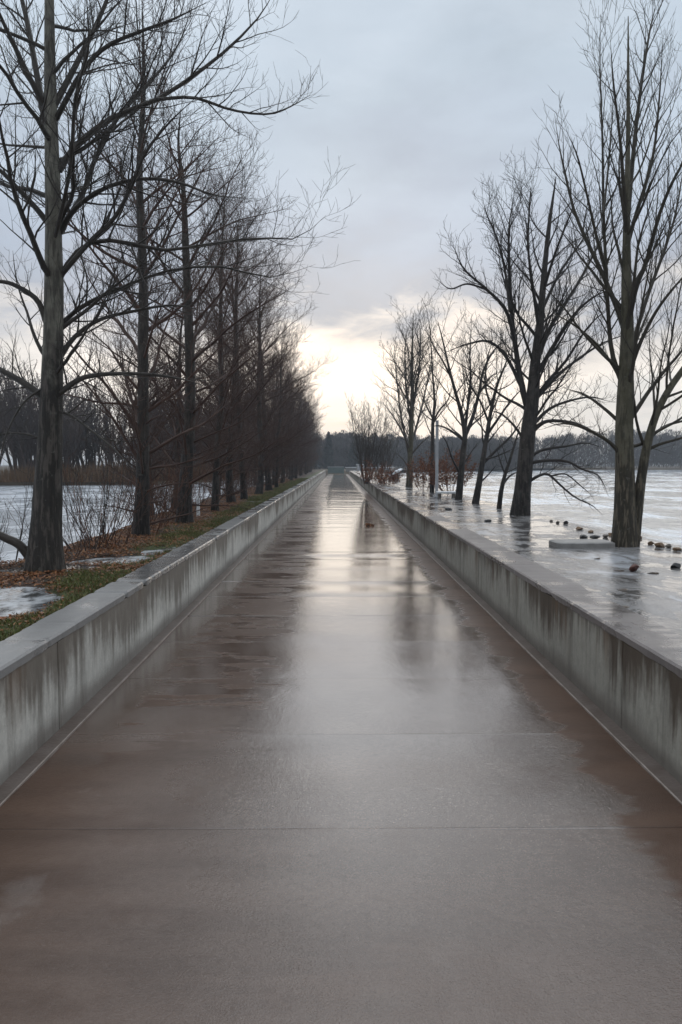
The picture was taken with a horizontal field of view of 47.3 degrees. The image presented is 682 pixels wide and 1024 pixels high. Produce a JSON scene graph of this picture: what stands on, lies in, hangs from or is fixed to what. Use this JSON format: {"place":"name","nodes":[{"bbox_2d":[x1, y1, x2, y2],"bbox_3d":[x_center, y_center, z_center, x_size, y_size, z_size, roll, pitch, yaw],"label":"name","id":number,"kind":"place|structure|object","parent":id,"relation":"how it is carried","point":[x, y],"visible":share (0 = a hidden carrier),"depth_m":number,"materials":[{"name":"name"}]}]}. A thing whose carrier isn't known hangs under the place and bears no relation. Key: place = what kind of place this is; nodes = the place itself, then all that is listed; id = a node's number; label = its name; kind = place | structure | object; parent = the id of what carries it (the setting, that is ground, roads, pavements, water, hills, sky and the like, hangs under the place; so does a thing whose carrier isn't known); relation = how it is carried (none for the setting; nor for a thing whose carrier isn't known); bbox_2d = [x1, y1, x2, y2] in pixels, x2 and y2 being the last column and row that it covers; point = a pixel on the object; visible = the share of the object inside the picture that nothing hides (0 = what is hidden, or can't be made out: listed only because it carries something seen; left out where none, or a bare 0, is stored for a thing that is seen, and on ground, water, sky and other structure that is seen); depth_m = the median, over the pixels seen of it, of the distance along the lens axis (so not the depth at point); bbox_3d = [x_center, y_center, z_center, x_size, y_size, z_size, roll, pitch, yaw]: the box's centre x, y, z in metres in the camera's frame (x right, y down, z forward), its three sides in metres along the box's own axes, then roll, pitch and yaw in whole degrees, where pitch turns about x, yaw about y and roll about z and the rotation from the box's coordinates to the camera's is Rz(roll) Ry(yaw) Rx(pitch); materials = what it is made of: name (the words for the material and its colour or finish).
{"place":"outdoors","nodes":[
{"label":"outdoors","id":0,"kind":"place"},
{"bbox_2d":[0,471,257,485],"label":"bank","id":1,"kind":"structure","parent":0,"point":[22,483],"depth_m":55.63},
{"bbox_2d":[0,460,225,481],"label":"reeds","id":2,"kind":"object","parent":1,"relation":"on","point":[9,476],"visible":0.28,"depth_m":54.14,"materials":[{"name":"brown plant"}]},
{"bbox_2d":[0,353,256,477],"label":"wood","id":3,"kind":"object","parent":1,"relation":"on","point":[23,452],"visible":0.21,"depth_m":60.75,"materials":[{"name":"grey plant"}]},
{"bbox_2d":[0,474,285,563],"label":"pond water","id":4,"kind":"structure","parent":0,"point":[8,493],"depth_m":25.47,"materials":[{"name":"grey liquid"}]},
{"bbox_2d":[0,471,321,640],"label":"bank ground","id":5,"kind":"structure","parent":0,"point":[307,475],"depth_m":10.03,"materials":[{"name":"green plant"}]},
{"bbox_2d":[0,498,11,558],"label":"bare shrub","id":6,"kind":"object","parent":5,"relation":"on","point":[4,524],"visible":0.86,"depth_m":9.19,"materials":[{"name":"brown plant"}]},
{"bbox_2d":[0,464,65,563],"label":"bare shrub","id":7,"kind":"object","parent":5,"relation":"on","point":[24,516],"visible":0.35,"depth_m":9.41,"materials":[{"name":"brown plant"}]},
{"bbox_2d":[2,487,103,558],"bbox_3d":[-3.579,0.140,9.724,1.255,0.988,1.395,0,4,0],"label":"bare shrub","id":8,"kind":"object","parent":5,"relation":"on","point":[67,524],"visible":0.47,"depth_m":9.69,"materials":[{"name":"brown plant"}]},
{"bbox_2d":[24,455,130,551],"bbox_3d":[-3.438,-0.087,10.335,1.368,1.375,1.193,0,4,0],"label":"bare shrub","id":9,"kind":"object","parent":5,"relation":"on","point":[98,514],"visible":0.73,"depth_m":10.45,"materials":[{"name":"brown plant"}]},
{"bbox_2d":[0,547,175,616],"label":"snow patch","id":10,"kind":"object","parent":5,"relation":"on","point":[18,600],"depth_m":7.15,"materials":[{"name":"white snow"}]},
{"bbox_2d":[63,434,150,541],"bbox_3d":[-3.604,-0.337,11.470,1.177,1.719,1.285,1,4,22],"label":"bare shrub","id":11,"kind":"object","parent":5,"relation":"on","point":[103,487],"visible":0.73,"depth_m":11.45,"materials":[{"name":"brown plant"}]},
{"bbox_2d":[62,452,159,547],"bbox_3d":[-3.424,-0.168,10.980,1.543,1.447,1.466,-3,5,-39],"label":"bare shrub","id":12,"kind":"object","parent":5,"relation":"on","point":[100,507],"visible":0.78,"depth_m":10.86,"materials":[{"name":"brown plant"}]},
{"bbox_2d":[78,472,157,545],"bbox_3d":[-3.081,-0.020,11.076,1.173,1.112,0.993,-2,4,-24],"label":"bare shrub","id":13,"kind":"object","parent":5,"relation":"on","point":[94,514],"visible":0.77,"depth_m":11.12,"materials":[{"name":"brown plant"}]},
{"bbox_2d":[3,0,247,535],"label":"bare tree","id":14,"kind":"object","parent":5,"relation":"on","point":[141,402],"visible":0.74,"depth_m":12.57,"materials":[{"name":"brown plant"}]},
{"bbox_2d":[110,454,167,529],"bbox_3d":[-3.457,-0.298,13.417,1.079,1.443,0.988,0,4,-1],"label":"bare shrub","id":15,"kind":"object","parent":5,"relation":"on","point":[130,515],"visible":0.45,"depth_m":13.38,"materials":[{"name":"brown plant"}]},
{"bbox_2d":[63,154,215,515],"bbox_3d":[-4.555,-3.921,18.046,3.637,8.518,3.809,0,4,-3],"label":"bare tree","id":16,"kind":"object","parent":5,"relation":"on","point":[150,386],"visible":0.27,"depth_m":17.74,"materials":[{"name":"brown plant"}]},
{"bbox_2d":[96,457,193,531],"bbox_3d":[-3.253,-0.273,13.241,1.460,1.442,1.537,2,4,31],"label":"bare shrub","id":17,"kind":"object","parent":5,"relation":"on","point":[182,476],"visible":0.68,"depth_m":13.23,"materials":[{"name":"brown plant"}]},
{"bbox_2d":[128,455,177,515],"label":"bare shrub","id":18,"kind":"object","parent":5,"relation":"on","point":[160,488],"visible":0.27,"depth_m":17.12,"materials":[{"name":"brown plant"}]},
{"bbox_2d":[0,478,308,640],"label":"grass","id":19,"kind":"structure","parent":5,"relation":"on","point":[73,579],"depth_m":8.19,"materials":[{"name":"green plant"}]},
{"bbox_2d":[113,452,203,527],"bbox_3d":[-3.305,-0.432,14.241,1.370,1.567,1.412,-3,5,-42],"label":"bare shrub","id":20,"kind":"object","parent":5,"relation":"on","point":[166,493],"visible":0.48,"depth_m":14.31,"materials":[{"name":"brown plant"}]},
{"bbox_2d":[156,471,177,510],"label":"bare shrub","id":21,"kind":"object","parent":5,"relation":"on","point":[170,491],"visible":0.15,"depth_m":18.43,"materials":[{"name":"brown plant"}]},
{"bbox_2d":[154,476,194,510],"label":"bare shrub","id":22,"kind":"object","parent":5,"relation":"on","point":[164,490],"visible":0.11,"depth_m":18.23,"materials":[{"name":"brown plant"}]},
{"bbox_2d":[149,470,200,522],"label":"bare shrub","id":23,"kind":"object","parent":5,"relation":"on","point":[169,499],"visible":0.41,"depth_m":15.11,"materials":[{"name":"brown plant"}]},
{"bbox_2d":[151,460,202,522],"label":"bare shrub","id":24,"kind":"object","parent":5,"relation":"on","point":[169,493],"visible":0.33,"depth_m":15.71,"materials":[{"name":"brown plant"}]},
{"bbox_2d":[132,263,227,509],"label":"bare tree","id":25,"kind":"object","parent":5,"relation":"on","point":[176,422],"visible":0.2,"depth_m":22.62,"materials":[{"name":"brown plant"}]},
{"bbox_2d":[0,0,360,573],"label":"bare tree","id":26,"kind":"object","parent":5,"relation":"on","point":[42,550],"visible":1,"depth_m":8.27,"materials":[{"name":"brown plant"}]},
{"bbox_2d":[77,45,308,523],"bbox_3d":[-2.546,-4.462,15.380,5.088,9.576,3.843,1,4,18],"label":"bare tree","id":27,"kind":"object","parent":5,"relation":"on","point":[189,408],"visible":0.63,"depth_m":15.21,"materials":[{"name":"brown plant"}]},
{"bbox_2d":[155,452,230,506],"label":"bare shrub","id":28,"kind":"object","parent":5,"relation":"on","point":[194,478],"visible":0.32,"depth_m":21.03,"materials":[{"name":"brown plant"}]},
{"bbox_2d":[170,467,219,498],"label":"bare shrub","id":29,"kind":"object","parent":5,"relation":"on","point":[198,485],"visible":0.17,"depth_m":23.82,"materials":[{"name":"brown plant"}]},
{"bbox_2d":[196,496,199,516],"bbox_3d":[-3.165,-0.078,17.268,0.073,0.554,0.048,0,4,0],"label":"marker post","id":30,"kind":"object","parent":5,"relation":"on","point":[198,508],"visible":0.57,"depth_m":17.25,"materials":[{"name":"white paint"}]},
{"bbox_2d":[192,471,226,503],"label":"bare shrub","id":31,"kind":"object","parent":5,"relation":"on","point":[205,489],"visible":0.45,"depth_m":22.88,"materials":[{"name":"plant"}]},
{"bbox_2d":[199,465,237,493],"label":"bare shrub","id":32,"kind":"object","parent":5,"relation":"on","point":[219,479],"visible":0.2,"depth_m":26.99,"materials":[{"name":"brown plant"}]},
{"bbox_2d":[204,464,235,496],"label":"bare shrub","id":33,"kind":"object","parent":5,"relation":"on","point":[219,481],"visible":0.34,"depth_m":26.02,"materials":[{"name":"brown plant"}]},
{"bbox_2d":[155,117,290,510],"bbox_3d":[-2.970,-4.645,19.044,3.466,9.551,3.630,1,3,7],"label":"bare tree","id":34,"kind":"object","parent":5,"relation":"on","point":[215,479],"visible":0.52,"depth_m":19.18,"materials":[{"name":"brown plant"}]},
{"bbox_2d":[194,310,254,494],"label":"bare tree","id":35,"kind":"object","parent":5,"relation":"on","point":[216,422],"visible":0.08,"depth_m":29.70,"materials":[{"name":"brown plant"}]},
{"bbox_2d":[196,328,255,490],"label":"bare tree","id":36,"kind":"object","parent":5,"relation":"on","point":[216,418],"visible":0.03,"depth_m":34.88,"materials":[{"name":"brown plant"}]},
{"bbox_2d":[169,156,304,502],"bbox_3d":[-3.061,-4.947,22.906,3.976,9.649,4.497,-2,4,-28],"label":"bare tree","id":37,"kind":"object","parent":5,"relation":"on","point":[229,476],"visible":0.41,"depth_m":22.82,"materials":[{"name":"brown plant"}]},
{"bbox_2d":[225,361,270,481],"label":"bare tree","id":38,"kind":"object","parent":5,"relation":"on","point":[244,434],"visible":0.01,"depth_m":38.88,"materials":[{"name":"brown plant"}]},
{"bbox_2d":[195,220,310,499],"bbox_3d":[-3.079,-4.777,24.819,3.883,9.029,3.332,0,5,15],"label":"bare tree","id":39,"kind":"object","parent":5,"relation":"on","point":[243,495],"visible":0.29,"depth_m":25.20,"materials":[{"name":"brown plant"}]},
{"bbox_2d":[236,337,285,485],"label":"bare tree","id":40,"kind":"object","parent":5,"relation":"on","point":[248,417],"visible":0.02,"depth_m":44.29,"materials":[{"name":"brown plant"}]},
{"bbox_2d":[208,243,317,493],"bbox_3d":[-3.037,-5.365,29.457,4.401,9.733,4.662,-1,4,-13],"label":"bare tree","id":41,"kind":"object","parent":5,"relation":"on","point":[259,486],"visible":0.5,"depth_m":29.50,"materials":[{"name":"brown plant"}]},
{"bbox_2d":[254,348,301,484],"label":"bare tree","id":42,"kind":"object","parent":5,"relation":"on","point":[273,473],"visible":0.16,"depth_m":42.03,"materials":[{"name":"brown plant"}]},
{"bbox_2d":[245,313,316,487],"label":"bare tree","id":43,"kind":"object","parent":5,"relation":"on","point":[276,485],"visible":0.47,"depth_m":37.74,"materials":[{"name":"brown plant"}]},
{"bbox_2d":[254,350,307,477],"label":"bare tree","id":44,"kind":"object","parent":5,"relation":"on","point":[290,413],"visible":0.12,"depth_m":48.27,"materials":[{"name":"brown plant"}]},
{"bbox_2d":[265,345,303,482],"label":"bare tree","id":45,"kind":"object","parent":5,"relation":"on","point":[287,423],"visible":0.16,"depth_m":46.65,"materials":[{"name":"brown plant"}]},
{"bbox_2d":[229,274,340,490],"bbox_3d":[-3.130,-5.597,33.366,5.274,9.602,4.525,0,2,32],"label":"bare tree","id":46,"kind":"object","parent":5,"relation":"on","point":[268,475],"visible":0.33,"depth_m":33.76,"materials":[{"name":"brown plant"}]},
{"bbox_2d":[273,354,301,481],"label":"bare tree","id":47,"kind":"object","parent":5,"relation":"on","point":[291,421],"visible":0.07,"depth_m":50.23,"materials":[{"name":"brown plant"}]},
{"bbox_2d":[270,359,314,480],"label":"bare tree","id":48,"kind":"object","parent":5,"relation":"on","point":[292,463],"visible":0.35,"depth_m":54.32,"materials":[{"name":"brown plant"}]},
{"bbox_2d":[284,367,315,478],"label":"bare tree","id":49,"kind":"object","parent":5,"relation":"on","point":[300,432],"visible":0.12,"depth_m":58.27,"materials":[{"name":"brown plant"}]},
{"bbox_2d":[283,378,318,477],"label":"bare tree","id":50,"kind":"object","parent":5,"relation":"on","point":[297,467],"visible":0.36,"depth_m":61.76,"materials":[{"name":"brown plant"}]},
{"bbox_2d":[283,378,321,471],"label":"bare tree","id":51,"kind":"object","parent":5,"relation":"on","point":[309,429],"visible":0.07,"depth_m":68.94,"materials":[{"name":"brown plant"}]},
{"bbox_2d":[291,380,319,477],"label":"bare tree","id":52,"kind":"object","parent":5,"relation":"on","point":[304,424],"visible":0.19,"depth_m":65.20,"materials":[{"name":"brown plant"}]},
{"bbox_2d":[297,395,317,475],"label":"bare tree","id":53,"kind":"object","parent":5,"relation":"on","point":[305,437],"visible":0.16,"depth_m":73.98,"materials":[{"name":"brown plant"}]},
{"bbox_2d":[302,406,315,473],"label":"bare tree","id":54,"kind":"object","parent":5,"relation":"on","point":[308,452],"visible":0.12,"depth_m":84.38,"materials":[{"name":"brown plant"}]},
{"bbox_2d":[302,413,324,471],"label":"bare tree","id":55,"kind":"object","parent":5,"relation":"on","point":[316,444],"visible":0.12,"depth_m":100.87,"materials":[{"name":"brown plant"}]},
{"bbox_2d":[301,401,327,473],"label":"bare tree","id":56,"kind":"object","parent":5,"relation":"on","point":[313,441],"visible":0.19,"depth_m":87.78,"materials":[{"name":"brown plant"}]},
{"bbox_2d":[306,413,322,472],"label":"bare tree","id":57,"kind":"object","parent":5,"relation":"on","point":[312,453],"visible":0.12,"depth_m":97.38,"materials":[{"name":"brown plant"}]},
{"bbox_2d":[301,385,330,474],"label":"bare tree","id":58,"kind":"object","parent":5,"relation":"on","point":[314,403],"visible":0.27,"depth_m":78.50,"materials":[{"name":"brown plant"}]},
{"bbox_2d":[309,410,323,471],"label":"bare tree","id":59,"kind":"object","parent":5,"relation":"on","point":[315,447],"visible":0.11,"depth_m":106.98,"materials":[{"name":"brown plant"}]},
{"bbox_2d":[311,411,322,462],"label":"bare tree","id":60,"kind":"object","parent":5,"relation":"on","point":[316,433],"visible":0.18,"depth_m":110.45,"materials":[{"name":"brown plant"}]},
{"bbox_2d":[311,423,324,471],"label":"bare tree","id":61,"kind":"object","parent":5,"relation":"on","point":[317,447],"visible":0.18,"depth_m":112.34,"materials":[{"name":"brown plant"}]},
{"bbox_2d":[0,465,676,465],"bbox_3d":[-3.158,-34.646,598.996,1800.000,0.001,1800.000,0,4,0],"label":"ground","id":62,"kind":"structure","parent":0,"point":[380,465],"depth_m":1042.81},
{"bbox_2d":[0,474,681,1023],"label":"path","id":63,"kind":"structure","parent":0,"point":[324,754],"depth_m":3.52,"materials":[{"name":"concrete"}]},
{"bbox_2d":[0,470,325,806],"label":"concrete wall","id":64,"kind":"structure","parent":63,"relation":"on","point":[66,671],"depth_m":5.64,"materials":[{"name":"grey concrete"}]},
{"bbox_2d":[328,467,343,473],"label":"barrier","id":65,"kind":"object","parent":63,"relation":"on","point":[335,469],"visible":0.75,"depth_m":120.80,"materials":[{"name":"grey paint"}]},
{"bbox_2d":[349,471,681,804],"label":"concrete wall","id":66,"kind":"structure","parent":63,"relation":"on","point":[613,669],"depth_m":5.68,"materials":[{"name":"grey concrete"}]},
{"bbox_2d":[0,466,681,474],"bbox_3d":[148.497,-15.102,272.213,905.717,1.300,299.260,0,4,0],"label":"shore","id":67,"kind":"structure","parent":0,"point":[587,468],"depth_m":185.96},
{"bbox_2d":[312,444,323,468],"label":"conifer","id":68,"kind":"object","parent":67,"relation":"on","point":[318,464],"visible":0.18,"depth_m":153.31,"materials":[{"name":"grey plant"}]},
{"bbox_2d":[120,429,518,470],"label":"wood","id":69,"kind":"object","parent":67,"relation":"on","point":[342,442],"visible":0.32,"depth_m":175.31,"materials":[{"name":"grey plant"}]},
{"bbox_2d":[321,431,336,468],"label":"conifer","id":70,"kind":"object","parent":67,"relation":"on","point":[328,453],"visible":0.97,"depth_m":151.23,"materials":[{"name":"plant"}]},
{"bbox_2d":[343,443,357,468],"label":"conifer","id":71,"kind":"object","parent":67,"relation":"on","point":[352,460],"visible":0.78,"depth_m":157.26,"materials":[{"name":"plant"}]},
{"bbox_2d":[426,429,681,467],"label":"wood","id":72,"kind":"object","parent":67,"relation":"on","point":[657,458],"visible":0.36,"depth_m":199.46,"materials":[{"name":"grey plant"}]},
{"bbox_2d":[0,0,681,464],"label":"sky","id":73,"kind":"structure","parent":0,"point":[424,98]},
{"bbox_2d":[350,470,681,635],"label":"icy ground","id":74,"kind":"structure","parent":0,"point":[656,598],"depth_m":9.22,"materials":[{"name":"grey ice"}]},
{"bbox_2d":[356,464,364,470],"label":"utility cabinet","id":75,"kind":"object","parent":74,"relation":"on","point":[358,468],"visible":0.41,"depth_m":118.56,"materials":[{"name":"metal"}]},
{"bbox_2d":[344,391,393,483],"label":"bare tree","id":76,"kind":"object","parent":74,"relation":"on","point":[363,450],"visible":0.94,"depth_m":43.52,"materials":[{"name":"brown plant"}]},
{"bbox_2d":[345,467,394,471],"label":"parapet","id":77,"kind":"structure","parent":74,"relation":"on","point":[348,469],"depth_m":122.68,"materials":[{"name":"concrete"}]},
{"bbox_2d":[356,458,392,483],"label":"rusty shrub","id":78,"kind":"object","parent":74,"relation":"on","point":[372,472],"visible":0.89,"depth_m":39.90,"materials":[{"name":"brown plant"}]},
{"bbox_2d":[355,414,404,481],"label":"bare tree","id":79,"kind":"object","parent":74,"relation":"on","point":[382,459],"visible":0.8,"depth_m":43.91,"materials":[{"name":"brown plant"}]},
{"bbox_2d":[375,468,405,485],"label":"rusty shrub","id":80,"kind":"object","parent":74,"relation":"on","point":[397,478],"visible":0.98,"depth_m":37.28,"materials":[{"name":"brown plant"}]},
{"bbox_2d":[388,467,401,479],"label":"snowy mound","id":81,"kind":"object","parent":74,"relation":"on","point":[398,468],"visible":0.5,"depth_m":52.14,"materials":[{"name":"white snow"}]},
{"bbox_2d":[371,282,444,487],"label":"bare tree","id":82,"kind":"object","parent":74,"relation":"on","point":[406,366],"visible":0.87,"depth_m":34.61,"materials":[{"name":"brown plant"}]},
{"bbox_2d":[404,456,445,489],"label":"rusty shrub","id":83,"kind":"object","parent":74,"relation":"on","point":[417,475],"visible":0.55,"depth_m":31.19,"materials":[{"name":"brown plant"}]},
{"bbox_2d":[403,304,460,492],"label":"bare tree","id":84,"kind":"object","parent":74,"relation":"on","point":[433,413],"visible":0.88,"depth_m":28.70,"materials":[{"name":"black plant"}]},
{"bbox_2d":[433,420,438,496],"bbox_3d":[3.070,-1.657,24.957,0.215,2.543,0.215,0,4,0],"label":"signpost","id":85,"kind":"object","parent":74,"relation":"on","point":[436,457],"visible":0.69,"depth_m":24.92,"materials":[{"name":"metal"}]},
{"bbox_2d":[436,491,455,497],"bbox_3d":[3.277,-0.518,24.230,0.609,0.239,0.340,0,4,0],"label":"bench","id":86,"kind":"object","parent":74,"relation":"on","point":[452,493],"visible":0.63,"depth_m":24.09,"materials":[{"name":"white paint"}]},
{"bbox_2d":[418,446,479,490],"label":"rusty shrub","id":87,"kind":"object","parent":74,"relation":"on","point":[443,478],"visible":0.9,"depth_m":27.71,"materials":[{"name":"brown plant"}]},
{"bbox_2d":[417,290,527,499],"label":"bare tree","id":88,"kind":"object","parent":74,"relation":"on","point":[462,461],"visible":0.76,"depth_m":22.92,"materials":[{"name":"black plant"}]},
{"bbox_2d":[457,316,530,502],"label":"bare tree","id":89,"kind":"object","parent":74,"relation":"on","point":[480,478],"visible":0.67,"depth_m":20.95,"materials":[{"name":"black plant"}]},
{"bbox_2d":[492,411,521,508],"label":"bare tree","id":90,"kind":"object","parent":74,"relation":"on","point":[501,489],"visible":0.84,"depth_m":18.36,"materials":[{"name":"black plant"}]},
{"bbox_2d":[430,141,657,515],"bbox_3d":[4.209,-3.684,15.757,4.790,7.836,3.134,0,4,0],"label":"bare tree","id":91,"kind":"object","parent":74,"relation":"on","point":[521,501],"visible":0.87,"depth_m":15.87,"materials":[{"name":"black plant"}]},
{"bbox_2d":[549,539,614,548],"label":"concrete slab","id":92,"kind":"structure","parent":74,"relation":"on","point":[581,543],"depth_m":9.87,"materials":[{"name":"grey concrete"}]},
{"bbox_2d":[590,535,600,538],"bbox_3d":[3.653,0.357,11.207,0.152,0.056,0.114,1,4,13],"label":"stone","id":93,"kind":"object","parent":74,"relation":"on","point":[595,536],"visible":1,"depth_m":11.17,"materials":[{"name":"grey stone"}]},
{"bbox_2d":[523,0,681,546],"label":"bare tree","id":94,"kind":"object","parent":74,"relation":"on","point":[629,493],"visible":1,"depth_m":9.97,"materials":[{"name":"brown plant"}]},
{"bbox_2d":[629,564,638,571],"bbox_3d":[2.898,0.557,7.742,0.107,0.086,0.087,-2,4,-30],"label":"stone","id":95,"kind":"object","parent":74,"relation":"on","point":[633,567],"visible":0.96,"depth_m":7.71,"materials":[{"name":"brown stone"}]},
{"bbox_2d":[654,542,664,547],"bbox_3d":[4.083,0.423,10.006,0.098,0.070,0.135,-3,5,-40],"label":"stone","id":96,"kind":"object","parent":74,"relation":"on","point":[660,544],"visible":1,"depth_m":9.97,"materials":[{"name":"brown stone"}]},
{"bbox_2d":[670,563,680,568],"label":"stone","id":97,"kind":"object","parent":74,"relation":"on","point":[675,565],"visible":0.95,"depth_m":8.02,"materials":[{"name":"black stone"}]},
{"bbox_2d":[672,547,681,550],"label":"stone","id":98,"kind":"object","parent":74,"relation":"on","point":[676,548],"visible":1,"depth_m":9.60,"materials":[{"name":"brown stone"}]},
{"bbox_2d":[383,470,681,545],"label":"river water","id":99,"kind":"structure","parent":0,"point":[662,515],"depth_m":35.24,"materials":[{"name":"grey liquid"}]}
]}

